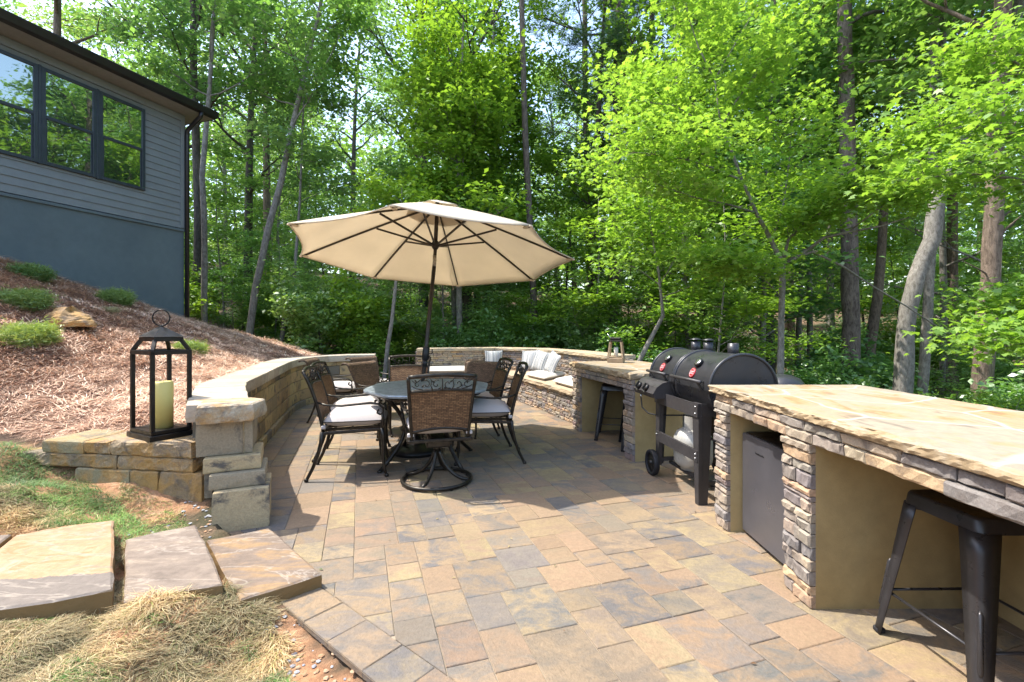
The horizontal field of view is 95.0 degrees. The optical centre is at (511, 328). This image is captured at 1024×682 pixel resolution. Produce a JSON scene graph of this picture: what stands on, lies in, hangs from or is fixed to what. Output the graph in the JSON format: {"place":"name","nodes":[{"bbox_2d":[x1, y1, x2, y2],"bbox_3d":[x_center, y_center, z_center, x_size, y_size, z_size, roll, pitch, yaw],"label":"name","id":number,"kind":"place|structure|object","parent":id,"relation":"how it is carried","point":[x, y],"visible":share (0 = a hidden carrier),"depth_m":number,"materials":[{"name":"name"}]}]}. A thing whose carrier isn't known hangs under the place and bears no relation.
{"place":"outdoors","nodes":[
{"label":"outdoors","id":0,"kind":"place"},
{"bbox_2d":[0,259,1023,681],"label":"ground","id":1,"kind":"structure","parent":0,"point":[340,669],"depth_m":3.86,"materials":[{"name":"brown soil"}]},
{"bbox_2d":[0,521,114,621],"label":"step slab","id":2,"kind":"structure","parent":1,"relation":"on","point":[44,574],"depth_m":2.14,"materials":[{"name":"stone"}]},
{"bbox_2d":[15,0,151,48],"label":"hardwood tree","id":3,"kind":"object","parent":1,"relation":"on","point":[58,19],"visible":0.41,"depth_m":16.27,"materials":[{"name":"green plant"}]},
{"bbox_2d":[0,7,218,318],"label":"house","id":4,"kind":"structure","parent":1,"relation":"on","point":[95,169],"depth_m":7.94,"materials":[{"name":"grey"}]},
{"bbox_2d":[0,49,37,162],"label":"window","id":5,"kind":"structure","parent":4,"relation":"in","point":[18,75],"depth_m":7.05,"materials":[{"name":"glass"}]},
{"bbox_2d":[42,66,96,177],"bbox_3d":[-7.214,-3.317,7.655,0.050,1.515,0.745,0,0,18],"label":"window","id":6,"kind":"structure","parent":4,"relation":"in","point":[69,106],"depth_m":7.64,"materials":[{"name":"glass"}]},
{"bbox_2d":[100,91,144,190],"bbox_3d":[-6.968,-3.317,8.401,0.050,1.515,0.745,0,0,18],"label":"window","id":7,"kind":"structure","parent":4,"relation":"in","point":[122,123],"depth_m":8.38,"materials":[{"name":"glass"}]},
{"bbox_2d":[17,429,205,502],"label":"stone wall","id":8,"kind":"structure","parent":1,"relation":"on","point":[173,467],"depth_m":3.22,"materials":[{"name":"beige stone"}]},
{"bbox_2d":[126,309,192,441],"bbox_3d":[-2.530,0.317,3.385,0.360,0.912,0.284,0,0,31],"label":"lantern","id":9,"kind":"object","parent":8,"relation":"on","point":[150,432],"visible":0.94,"depth_m":3.34,"materials":[{"name":"brown metal"}]},
{"bbox_2d":[155,380,173,428],"bbox_3d":[-2.505,0.539,3.370,0.124,0.338,0.124,0,0,0],"label":"candle","id":10,"kind":"object","parent":9,"relation":"on","point":[164,404],"visible":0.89,"depth_m":3.33,"materials":[{"name":"yellow wax"}]},
{"bbox_2d":[45,0,212,154],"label":"hardwood tree","id":11,"kind":"object","parent":1,"relation":"on","point":[81,17],"visible":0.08,"depth_m":25.58,"materials":[{"name":"green plant"}]},
{"bbox_2d":[0,440,310,681],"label":"grass","id":12,"kind":"structure","parent":1,"relation":"on","point":[39,654],"depth_m":1.90,"materials":[{"name":"green plant"}]},
{"bbox_2d":[0,255,316,445],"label":"pine straw","id":13,"kind":"object","parent":1,"relation":"on","point":[82,286],"visible":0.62,"depth_m":5.02,"materials":[{"name":"brown plant"}]},
{"bbox_2d":[0,284,64,313],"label":"juniper","id":14,"kind":"object","parent":13,"relation":"on","point":[40,299],"visible":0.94,"depth_m":5.18,"materials":[{"name":"green plant"}]},
{"bbox_2d":[0,315,65,351],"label":"juniper","id":15,"kind":"object","parent":13,"relation":"on","point":[31,333],"visible":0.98,"depth_m":4.50,"materials":[{"name":"green plant"}]},
{"bbox_2d":[43,306,96,327],"bbox_3d":[-4.964,-0.128,5.277,0.533,0.253,0.371,0,0,0],"label":"boulder","id":16,"kind":"object","parent":13,"relation":"on","point":[71,316],"visible":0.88,"depth_m":5.17,"materials":[{"name":"stone"}]},
{"bbox_2d":[123,525,222,606],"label":"step slab","id":17,"kind":"structure","parent":1,"relation":"on","point":[172,558],"depth_m":2.33,"materials":[{"name":"stone"}]},
{"bbox_2d":[73,0,277,263],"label":"hardwood tree","id":18,"kind":"object","parent":1,"relation":"on","point":[167,54],"visible":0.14,"depth_m":22.66,"materials":[{"name":"green plant"}]},
{"bbox_2d":[77,0,279,320],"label":"hardwood tree","id":19,"kind":"object","parent":1,"relation":"on","point":[194,15],"visible":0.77,"depth_m":13.47,"materials":[{"name":"green plant"}]},
{"bbox_2d":[26,499,353,681],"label":"gravel","id":20,"kind":"structure","parent":1,"relation":"on","point":[321,655],"depth_m":1.93,"materials":[{"name":"gravel"}]},
{"bbox_2d":[106,0,310,323],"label":"hardwood tree","id":21,"kind":"object","parent":1,"relation":"on","point":[161,70],"visible":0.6,"depth_m":12.27,"materials":[{"name":"green plant"}]},
{"bbox_2d":[184,260,236,325],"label":"bush","id":22,"kind":"object","parent":1,"relation":"on","point":[195,290],"visible":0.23,"depth_m":12.82,"materials":[{"name":"green plant"}]},
{"bbox_2d":[160,0,262,266],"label":"hardwood tree","id":23,"kind":"object","parent":1,"relation":"on","point":[223,170],"visible":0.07,"depth_m":33.65,"materials":[{"name":"green plant"}]},
{"bbox_2d":[190,262,279,337],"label":"sapling","id":24,"kind":"object","parent":1,"relation":"on","point":[238,299],"visible":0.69,"depth_m":13.28,"materials":[{"name":"green plant"}]},
{"bbox_2d":[190,141,280,265],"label":"sapling","id":25,"kind":"object","parent":1,"relation":"on","point":[213,176],"visible":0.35,"depth_m":24.68,"materials":[{"name":"green plant"}]},
{"bbox_2d":[184,137,292,328],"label":"sapling","id":26,"kind":"object","parent":1,"relation":"on","point":[216,195],"visible":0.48,"depth_m":15.71,"materials":[{"name":"green plant"}]},
{"bbox_2d":[136,0,354,334],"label":"hardwood tree","id":27,"kind":"object","parent":1,"relation":"on","point":[248,143],"visible":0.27,"depth_m":17.09,"materials":[{"name":"green plant"}]},
{"bbox_2d":[206,528,321,609],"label":"step slab","id":28,"kind":"structure","parent":1,"relation":"on","point":[267,562],"depth_m":2.42,"materials":[{"name":"stone"}]},
{"bbox_2d":[179,0,350,286],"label":"hardwood tree","id":29,"kind":"object","parent":1,"relation":"on","point":[266,199],"visible":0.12,"depth_m":20.89,"materials":[{"name":"green plant"}]},
{"bbox_2d":[209,225,325,337],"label":"sapling","id":30,"kind":"object","parent":1,"relation":"on","point":[256,241],"visible":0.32,"depth_m":14.08,"materials":[{"name":"green plant"}]},
{"bbox_2d":[232,33,331,281],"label":"hardwood tree","id":31,"kind":"object","parent":1,"relation":"on","point":[279,231],"visible":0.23,"depth_m":26.60,"materials":[{"name":"green plant"}]},
{"bbox_2d":[243,256,335,347],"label":"sapling","id":32,"kind":"object","parent":1,"relation":"on","point":[307,275],"visible":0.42,"depth_m":12.76,"materials":[{"name":"green plant"}]},
{"bbox_2d":[192,0,400,334],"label":"hardwood tree","id":33,"kind":"object","parent":1,"relation":"on","point":[337,29],"visible":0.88,"depth_m":12.48,"materials":[{"name":"green plant"}]},
{"bbox_2d":[229,40,373,342],"bbox_3d":[-5.984,-3.730,13.524,3.703,9.666,3.788,0,0,-38],"label":"hardwood tree","id":34,"kind":"object","parent":1,"relation":"on","point":[275,129],"visible":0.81,"depth_m":13.25,"materials":[{"name":"green plant"}]},
{"bbox_2d":[256,257,357,354],"bbox_3d":[-5.036,-0.055,11.855,2.032,3.352,2.940,0,0,23],"label":"bush","id":35,"kind":"object","parent":1,"relation":"on","point":[288,307],"visible":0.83,"depth_m":11.40,"materials":[{"name":"green plant"}]},
{"bbox_2d":[271,179,372,295],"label":"sapling","id":36,"kind":"object","parent":1,"relation":"on","point":[303,216],"visible":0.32,"depth_m":18.27,"materials":[{"name":"green plant"}]},
{"bbox_2d":[271,0,410,285],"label":"hardwood tree","id":37,"kind":"object","parent":1,"relation":"on","point":[315,120],"visible":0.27,"depth_m":32.23,"materials":[{"name":"green plant"}]},
{"bbox_2d":[312,267,407,360],"bbox_3d":[-4.115,0.124,12.761,2.426,4.003,3.511,0,0,0],"label":"bush","id":38,"kind":"object","parent":1,"relation":"on","point":[365,305],"visible":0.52,"depth_m":11.99,"materials":[{"name":"green plant"}]},
{"bbox_2d":[322,310,405,377],"bbox_3d":[-3.868,0.546,12.321,2.214,2.524,1.530,0,0,10],"label":"bush","id":39,"kind":"object","parent":1,"relation":"on","point":[373,333],"visible":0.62,"depth_m":12.00,"materials":[{"name":"green plant"}]},
{"bbox_2d":[336,168,456,378],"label":"hardwood tree","id":40,"kind":"object","parent":1,"relation":"on","point":[421,195],"visible":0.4,"depth_m":11.15,"materials":[{"name":"green plant"}]},
{"bbox_2d":[322,0,502,327],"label":"hardwood tree","id":41,"kind":"object","parent":1,"relation":"on","point":[379,31],"visible":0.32,"depth_m":20.55,"materials":[{"name":"green plant"}]},
{"bbox_2d":[341,0,551,336],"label":"hardwood tree","id":42,"kind":"object","parent":1,"relation":"on","point":[453,292],"visible":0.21,"depth_m":14.21,"materials":[{"name":"green plant"}]},
{"bbox_2d":[349,159,544,341],"bbox_3d":[-2.360,-1.173,13.927,5.575,6.918,4.750,0,0,-42],"label":"sapling","id":43,"kind":"object","parent":1,"relation":"on","point":[494,287],"visible":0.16,"depth_m":13.09,"materials":[{"name":"green plant"}]},
{"bbox_2d":[367,0,574,331],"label":"hardwood tree","id":44,"kind":"object","parent":1,"relation":"on","point":[425,4],"visible":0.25,"depth_m":14.27,"materials":[{"name":"green plant"}]},
{"bbox_2d":[395,0,559,319],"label":"hardwood tree","id":45,"kind":"object","parent":1,"relation":"on","point":[497,29],"visible":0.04,"depth_m":16.78,"materials":[{"name":"green plant"}]},
{"bbox_2d":[375,0,587,337],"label":"hickory tree","id":46,"kind":"object","parent":1,"relation":"on","point":[478,115],"visible":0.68,"depth_m":12.14,"materials":[{"name":"green plant"}]},
{"bbox_2d":[448,299,520,346],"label":"bush","id":47,"kind":"object","parent":1,"relation":"on","point":[488,322],"visible":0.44,"depth_m":12.12,"materials":[{"name":"green plant"}]},
{"bbox_2d":[432,6,558,304],"bbox_3d":[-0.924,-5.165,15.436,4.750,14.056,4.378,0,0,-30],"label":"hickory tree","id":48,"kind":"object","parent":1,"relation":"on","point":[512,160],"visible":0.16,"depth_m":14.93,"materials":[{"name":"green plant"}]},
{"bbox_2d":[454,285,538,346],"bbox_3d":[-0.560,0.486,13.681,2.700,3.580,2.667,0,0,4],"label":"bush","id":49,"kind":"object","parent":1,"relation":"on","point":[477,289],"visible":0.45,"depth_m":13.43,"materials":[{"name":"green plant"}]},
{"bbox_2d":[4,2,1023,310],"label":"distant woods","id":50,"kind":"object","parent":1,"relation":"on","point":[964,224],"visible":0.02,"depth_m":42.22,"materials":[{"name":"green plant"}]},
{"bbox_2d":[519,0,537,343],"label":"pine tree","id":51,"kind":"object","parent":1,"relation":"on","point":[526,162],"visible":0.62,"depth_m":13.93,"materials":[{"name":"brown plant"}]},
{"bbox_2d":[494,291,564,347],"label":"sapling","id":52,"kind":"object","parent":1,"relation":"on","point":[540,306],"visible":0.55,"depth_m":12.72,"materials":[{"name":"green plant"}]},
{"bbox_2d":[510,290,588,349],"bbox_3d":[1.080,0.754,13.082,2.250,3.712,3.256,0,0,24],"label":"bush","id":53,"kind":"object","parent":1,"relation":"on","point":[544,337],"visible":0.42,"depth_m":12.82,"materials":[{"name":"green plant"}]},
{"bbox_2d":[529,55,594,305],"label":"hardwood tree","id":54,"kind":"object","parent":1,"relation":"on","point":[551,119],"visible":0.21,"depth_m":33.29,"materials":[{"name":"green plant"}]},
{"bbox_2d":[507,80,637,326],"bbox_3d":[2.102,-3.158,18.059,6.084,10.778,5.933,0,0,12],"label":"sapling","id":55,"kind":"object","parent":1,"relation":"on","point":[572,108],"visible":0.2,"depth_m":16.73,"materials":[{"name":"green plant"}]},
{"bbox_2d":[518,150,631,342],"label":"sapling","id":56,"kind":"object","parent":1,"relation":"on","point":[558,208],"visible":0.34,"depth_m":15.21,"materials":[{"name":"green plant"}]},
{"bbox_2d":[504,0,665,297],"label":"pine tree","id":57,"kind":"object","parent":1,"relation":"on","point":[551,132],"visible":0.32,"depth_m":18.09,"materials":[{"name":"green plant"}]},
{"bbox_2d":[548,300,625,351],"bbox_3d":[1.925,0.874,12.813,2.204,3.636,3.189,0,0,-17],"label":"bush","id":58,"kind":"object","parent":1,"relation":"on","point":[582,321],"visible":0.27,"depth_m":12.16,"materials":[{"name":"green plant"}]},
{"bbox_2d":[507,0,683,326],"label":"hardwood tree","id":59,"kind":"object","parent":1,"relation":"on","point":[557,70],"visible":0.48,"depth_m":15.45,"materials":[{"name":"green plant"}]},
{"bbox_2d":[526,186,684,348],"bbox_3d":[2.393,-0.540,12.672,4.179,6.086,4.904,0,0,-3],"label":"sapling","id":60,"kind":"object","parent":1,"relation":"on","point":[595,297],"visible":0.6,"depth_m":11.73,"materials":[{"name":"green plant"}]},
{"bbox_2d":[561,293,650,352],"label":"sapling","id":61,"kind":"object","parent":1,"relation":"on","point":[586,342],"visible":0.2,"depth_m":11.67,"materials":[{"name":"green plant"}]},
{"bbox_2d":[553,0,672,333],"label":"pine tree","id":62,"kind":"object","parent":1,"relation":"on","point":[615,34],"visible":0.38,"depth_m":14.85,"materials":[{"name":"green plant"}]},
{"bbox_2d":[576,276,691,352],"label":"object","id":63,"kind":"object","parent":1,"relation":"on","point":[627,298],"visible":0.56,"depth_m":10.89,"materials":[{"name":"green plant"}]},
{"bbox_2d":[558,170,748,360],"bbox_3d":[2.500,-0.577,8.624,3.313,5.128,2.820,0,0,0],"label":"sapling","id":64,"kind":"object","parent":1,"relation":"on","point":[640,227],"visible":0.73,"depth_m":8.43,"materials":[{"name":"green plant"}]},
{"bbox_2d":[583,0,782,349],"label":"hardwood tree","id":65,"kind":"object","parent":1,"relation":"on","point":[619,248],"visible":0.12,"depth_m":11.58,"materials":[{"name":"green plant"}]},
{"bbox_2d":[585,0,801,348],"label":"pine tree","id":66,"kind":"object","parent":1,"relation":"on","point":[701,69],"visible":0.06,"depth_m":13.45,"materials":[{"name":"green plant"}]},
{"bbox_2d":[656,281,788,355],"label":"sapling","id":67,"kind":"object","parent":1,"relation":"on","point":[699,307],"visible":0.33,"depth_m":10.31,"materials":[{"name":"green plant"}]},
{"bbox_2d":[613,160,856,364],"bbox_3d":[4.402,-0.258,9.980,4.014,5.846,4.711,0,0,-26],"label":"sapling","id":68,"kind":"object","parent":1,"relation":"on","point":[760,309],"visible":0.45,"depth_m":9.20,"materials":[{"name":"green plant"}]},
{"bbox_2d":[659,0,885,359],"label":"hardwood tree","id":69,"kind":"object","parent":1,"relation":"on","point":[815,76],"visible":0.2,"depth_m":11.21,"materials":[{"name":"green plant"}]},
{"bbox_2d":[552,0,993,373],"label":"maple tree","id":70,"kind":"object","parent":1,"relation":"on","point":[759,67],"visible":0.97,"depth_m":6.94,"materials":[{"name":"green plant"}]},
{"bbox_2d":[717,0,906,367],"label":"hardwood tree","id":71,"kind":"object","parent":1,"relation":"on","point":[798,331],"visible":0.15,"depth_m":13.51,"materials":[{"name":"green plant"}]},
{"bbox_2d":[757,0,907,380],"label":"hardwood tree","id":72,"kind":"object","parent":1,"relation":"on","point":[850,302],"visible":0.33,"depth_m":10.88,"materials":[{"name":"brown plant"}]},
{"bbox_2d":[776,334,888,388],"bbox_3d":[5.396,1.488,8.608,1.683,2.777,2.436,0,0,-33],"label":"bush","id":73,"kind":"object","parent":1,"relation":"on","point":[809,378],"visible":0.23,"depth_m":8.15,"materials":[{"name":"green plant"}]},
{"bbox_2d":[712,0,973,368],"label":"hardwood tree","id":74,"kind":"object","parent":1,"relation":"on","point":[823,12],"visible":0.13,"depth_m":11.98,"materials":[{"name":"green plant"}]},
{"bbox_2d":[773,172,914,351],"bbox_3d":[13.999,-2.458,20.484,5.834,10.599,5.983,0,0,-41],"label":"sapling","id":75,"kind":"object","parent":1,"relation":"on","point":[836,247],"visible":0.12,"depth_m":19.82,"materials":[{"name":"green plant"}]},
{"bbox_2d":[787,318,954,398],"bbox_3d":[8.099,1.655,10.761,2.295,3.786,3.321,0,0,-37],"label":"bush","id":76,"kind":"object","parent":1,"relation":"on","point":[873,370],"visible":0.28,"depth_m":10.58,"materials":[{"name":"green plant"}]},
{"bbox_2d":[832,206,939,357],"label":"sapling","id":77,"kind":"object","parent":1,"relation":"on","point":[898,272],"visible":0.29,"depth_m":19.03,"materials":[{"name":"green plant"}]},
{"bbox_2d":[779,0,1018,395],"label":"hardwood tree","id":78,"kind":"object","parent":1,"relation":"on","point":[926,327],"visible":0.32,"depth_m":10.23,"materials":[{"name":"green plant"}]},
{"bbox_2d":[790,0,1023,404],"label":"hardwood tree","id":79,"kind":"object","parent":1,"relation":"on","point":[993,231],"visible":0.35,"depth_m":8.23,"materials":[{"name":"brown plant"}]},
{"bbox_2d":[795,0,1019,366],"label":"hardwood tree","id":80,"kind":"object","parent":1,"relation":"on","point":[875,307],"visible":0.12,"depth_m":12.89,"materials":[{"name":"green plant"}]},
{"bbox_2d":[818,0,1023,393],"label":"hardwood tree","id":81,"kind":"object","parent":1,"relation":"on","point":[903,372],"visible":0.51,"depth_m":9.34,"materials":[{"name":"green plant"}]},
{"bbox_2d":[822,0,1023,398],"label":"hardwood tree","id":82,"kind":"object","parent":1,"relation":"on","point":[943,265],"visible":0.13,"depth_m":14.99,"materials":[{"name":"green plant"}]},
{"bbox_2d":[834,0,1023,367],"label":"maple tree","id":83,"kind":"object","parent":1,"relation":"on","point":[928,128],"visible":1,"depth_m":5.36,"materials":[{"name":"green plant"}]},
{"bbox_2d":[839,0,1023,348],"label":"hardwood tree","id":84,"kind":"object","parent":1,"relation":"on","point":[915,223],"visible":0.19,"depth_m":12.62,"materials":[{"name":"green plant"}]},
{"bbox_2d":[856,0,1023,399],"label":"hardwood tree","id":85,"kind":"object","parent":1,"relation":"on","point":[952,255],"visible":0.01,"depth_m":14.87,"materials":[{"name":"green plant"}]},
{"bbox_2d":[914,343,1010,401],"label":"sapling","id":86,"kind":"object","parent":1,"relation":"on","point":[945,384],"visible":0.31,"depth_m":11.23,"materials":[{"name":"green plant"}]},
{"bbox_2d":[949,353,1023,410],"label":"bush","id":87,"kind":"object","parent":1,"relation":"on","point":[1010,394],"visible":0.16,"depth_m":7.66,"materials":[{"name":"green plant"}]},
{"bbox_2d":[0,0,1023,291],"label":"sky","id":88,"kind":"structure","parent":0,"point":[543,45],"materials":[{"name":"white"}]},
{"bbox_2d":[228,398,1023,681],"bbox_3d":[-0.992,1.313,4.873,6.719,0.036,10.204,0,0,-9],"label":"patio","id":89,"kind":"structure","parent":0,"point":[628,534],"depth_m":2.43,"materials":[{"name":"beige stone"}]},
{"bbox_2d":[185,354,375,531],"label":"retaining wall","id":90,"kind":"structure","parent":89,"relation":"on","point":[239,418],"depth_m":3.13,"materials":[{"name":"stone"}]},
{"bbox_2d":[301,366,388,481],"bbox_3d":[-1.496,0.820,4.287,0.735,0.960,0.599,0,0,-13],"label":"patio chair","id":91,"kind":"object","parent":89,"relation":"on","point":[355,416],"visible":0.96,"depth_m":4.11,"materials":[{"name":"brown metal"}]},
{"bbox_2d":[310,361,390,461],"bbox_3d":[-1.657,0.820,4.852,0.735,0.960,0.599,0,0,-8],"label":"patio chair","id":92,"kind":"object","parent":89,"relation":"on","point":[329,385],"visible":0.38,"depth_m":4.85,"materials":[{"name":"brown metal"}]},
{"bbox_2d":[341,360,406,436],"bbox_3d":[-1.690,0.864,5.956,0.783,0.872,0.571,0,0,22],"label":"wicker chair","id":93,"kind":"object","parent":89,"relation":"on","point":[365,374],"visible":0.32,"depth_m":6.00,"materials":[{"name":"brown wicker"}]},
{"bbox_2d":[376,354,430,440],"bbox_3d":[-1.313,0.820,5.778,0.599,0.960,0.735,0,0,-3],"label":"patio chair","id":94,"kind":"object","parent":89,"relation":"on","point":[396,372],"visible":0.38,"depth_m":6.04,"materials":[{"name":"brown wicker"}]},
{"bbox_2d":[363,379,487,472],"bbox_3d":[-0.815,0.934,4.600,1.144,0.739,1.330,0,0,0],"label":"patio table","id":95,"kind":"object","parent":89,"relation":"on","point":[390,392],"visible":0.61,"depth_m":4.39,"materials":[{"name":"metal"}]},
{"bbox_2d":[287,200,574,457],"bbox_3d":[-0.837,-0.055,5.087,2.799,2.709,2.778,0,0,26],"label":"patio umbrella","id":96,"kind":"object","parent":89,"relation":"on","point":[433,242],"visible":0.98,"depth_m":5.37,"materials":[{"name":"fabric"}]},
{"bbox_2d":[400,372,477,491],"bbox_3d":[-0.624,0.820,3.943,0.613,0.960,0.732,0,0,-16],"label":"patio chair","id":97,"kind":"object","parent":89,"relation":"on","point":[434,415],"visible":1,"depth_m":3.72,"materials":[{"name":"brown wicker"}]},
{"bbox_2d":[449,357,513,450],"bbox_3d":[-0.385,0.820,5.316,0.735,0.960,0.599,0,0,-16],"label":"patio chair","id":98,"kind":"object","parent":89,"relation":"on","point":[499,378],"visible":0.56,"depth_m":5.32,"materials":[{"name":"brown metal"}]},
{"bbox_2d":[454,361,527,465],"bbox_3d":[-0.213,0.820,4.726,0.735,0.960,0.599,0,0,-6],"label":"patio chair","id":99,"kind":"object","parent":89,"relation":"on","point":[491,410],"visible":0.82,"depth_m":4.51,"materials":[{"name":"brown metal"}]},
{"bbox_2d":[415,347,635,422],"bbox_3d":[0.091,1.149,8.526,4.633,1.501,2.371,0,0,42],"label":"stone bench","id":100,"kind":"object","parent":89,"relation":"on","point":[551,396],"visible":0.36,"depth_m":8.24,"materials":[{"name":"beige stone"}]},
{"bbox_2d":[569,360,685,461],"bbox_3d":[1.418,0.884,5.463,0.985,0.892,1.683,0,0,-13],"label":"stone counter","id":101,"kind":"object","parent":89,"relation":"on","point":[589,378],"visible":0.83,"depth_m":5.00,"materials":[{"name":"beige paint"}]},
{"bbox_2d":[633,338,804,505],"bbox_3d":[1.773,0.693,3.927,1.221,1.215,1.062,0,0,-7],"label":"barrel grill","id":102,"kind":"object","parent":89,"relation":"on","point":[681,379],"visible":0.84,"depth_m":3.61,"materials":[{"name":"metal"}]},
{"bbox_2d":[673,414,712,471],"bbox_3d":[1.515,0.953,3.930,0.310,0.445,0.310,0,0,0],"label":"gas bottle","id":103,"kind":"object","parent":102,"relation":"on","point":[684,434],"visible":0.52,"depth_m":3.85,"materials":[{"name":"paint"}]},
{"bbox_2d":[743,431,786,563],"bbox_3d":[1.689,0.977,2.740,0.461,0.647,0.475,0,0,0],"label":"fridge","id":104,"kind":"object","parent":89,"relation":"on","point":[764,516],"visible":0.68,"depth_m":2.73,"materials":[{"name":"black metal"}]},
{"bbox_2d":[708,385,1023,630],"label":"stone counter","id":105,"kind":"object","parent":89,"relation":"on","point":[859,462],"visible":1,"depth_m":2.17,"materials":[{"name":"beige stone"}]},
{"bbox_2d":[873,489,1023,681],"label":"metal stool","id":106,"kind":"object","parent":89,"relation":"on","point":[981,532],"visible":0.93,"depth_m":1.64,"materials":[{"name":"black metal"}]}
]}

